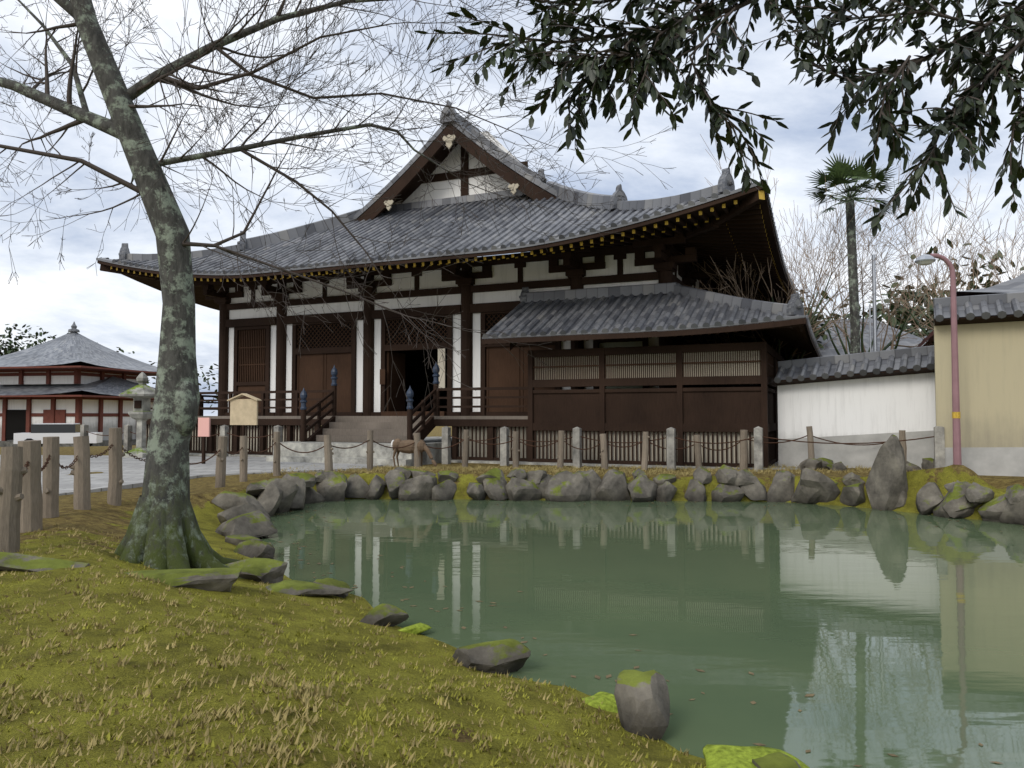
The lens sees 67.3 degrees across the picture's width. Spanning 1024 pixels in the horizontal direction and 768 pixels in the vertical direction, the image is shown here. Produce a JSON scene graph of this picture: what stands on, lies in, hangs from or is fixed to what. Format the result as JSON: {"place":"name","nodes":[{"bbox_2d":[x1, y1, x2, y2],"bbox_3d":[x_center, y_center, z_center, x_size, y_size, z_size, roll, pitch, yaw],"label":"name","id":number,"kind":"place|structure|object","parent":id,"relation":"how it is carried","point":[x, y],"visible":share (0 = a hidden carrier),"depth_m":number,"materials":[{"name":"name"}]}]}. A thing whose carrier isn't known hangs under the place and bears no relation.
{"place":"outdoors","nodes":[
{"label":"outdoors","id":0,"kind":"place"},
{"bbox_2d":[0,455,381,495],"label":"path paving","id":1,"kind":"structure","parent":0,"point":[133,472],"depth_m":20.31,"materials":[{"name":"grey stone"}]},
{"bbox_2d":[0,425,1023,767],"bbox_3d":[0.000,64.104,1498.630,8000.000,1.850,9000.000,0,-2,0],"label":"terrain","id":2,"kind":"structure","parent":0,"point":[100,519],"depth_m":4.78,"materials":[{"name":"green plant"}]},
{"bbox_2d":[0,0,678,578],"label":"bare cherry tree","id":3,"kind":"object","parent":2,"relation":"on","point":[164,532],"visible":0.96,"depth_m":8.69,"materials":[{"name":"grey plant"}]},
{"bbox_2d":[97,185,797,469],"bbox_3d":[1.098,-0.719,36.076,25.035,7.393,29.590,-1,-3,23],"label":"hall timber","id":4,"kind":"object","parent":2,"relation":"on","point":[336,383],"visible":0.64,"depth_m":26.16,"materials":[{"name":"brown wood"}]},
{"bbox_2d":[96,100,796,293],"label":"hall roof","id":5,"kind":"structure","parent":4,"relation":"on","point":[406,185],"depth_m":27.90,"materials":[{"name":"grey tile"}]},
{"bbox_2d":[0,424,944,552],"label":"fence","id":6,"kind":"object","parent":2,"relation":"on","point":[28,501],"visible":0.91,"depth_m":12.89,"materials":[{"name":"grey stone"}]},
{"bbox_2d":[13,253,961,467],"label":"props","id":7,"kind":"object","parent":2,"relation":"on","point":[243,412],"visible":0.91,"depth_m":22.29,"materials":[{"name":"stone"}]},
{"bbox_2d":[0,134,1023,412],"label":"trees","id":8,"kind":"object","parent":2,"relation":"on","point":[904,312],"visible":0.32,"depth_m":26.39,"materials":[{"name":"brown plant"}]},
{"bbox_2d":[0,273,1023,446],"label":"halls","id":9,"kind":"object","parent":2,"relation":"on","point":[73,376],"visible":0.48,"depth_m":64.92,"materials":[{"name":"grey tile"}]},
{"bbox_2d":[0,434,1023,767],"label":"rocks","id":10,"kind":"object","parent":2,"relation":"on","point":[642,700],"visible":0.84,"depth_m":15.36,"materials":[{"name":"grey stone"}]},
{"bbox_2d":[398,623,809,767],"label":"moss cushions","id":11,"kind":"object","parent":2,"relation":"on","point":[723,756],"visible":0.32,"depth_m":4.20,"materials":[{"name":"green plant"}]},
{"bbox_2d":[482,282,822,467],"bbox_3d":[7.018,-0.192,29.499,8.956,5.594,19.486,-1,-3,23],"label":"temple annex","id":12,"kind":"object","parent":2,"relation":"on","point":[710,414],"visible":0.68,"depth_m":21.59,"materials":[{"name":"brown wood"}]},
{"bbox_2d":[774,345,935,468],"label":"boundary wall","id":13,"kind":"structure","parent":2,"relation":"on","point":[876,396],"depth_m":19.78,"materials":[{"name":"paint"}]},
{"bbox_2d":[933,292,1023,476],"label":"boundary wall","id":14,"kind":"structure","parent":2,"relation":"on","point":[990,328],"depth_m":17.35,"materials":[{"name":"paint"}]},
{"bbox_2d":[0,0,1023,415],"label":"sky","id":15,"kind":"structure","parent":0,"point":[112,310],"materials":[{"name":"white"}]},
{"bbox_2d":[259,499,1023,767],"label":"pond water","id":16,"kind":"structure","parent":0,"point":[881,635],"depth_m":8.05,"materials":[{"name":"green liquid"}]},
{"bbox_2d":[264,500,1022,766],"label":"floating leaves","id":17,"kind":"object","parent":16,"relation":"on","point":[752,702],"visible":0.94,"depth_m":6.65,"materials":[{"name":"brown plant"}]},
{"bbox_2d":[414,0,1023,237],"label":"overhanging leafy branches","id":18,"kind":"object","parent":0,"point":[965,112],"visible":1,"depth_m":3.52,"materials":[{"name":"green plant"}]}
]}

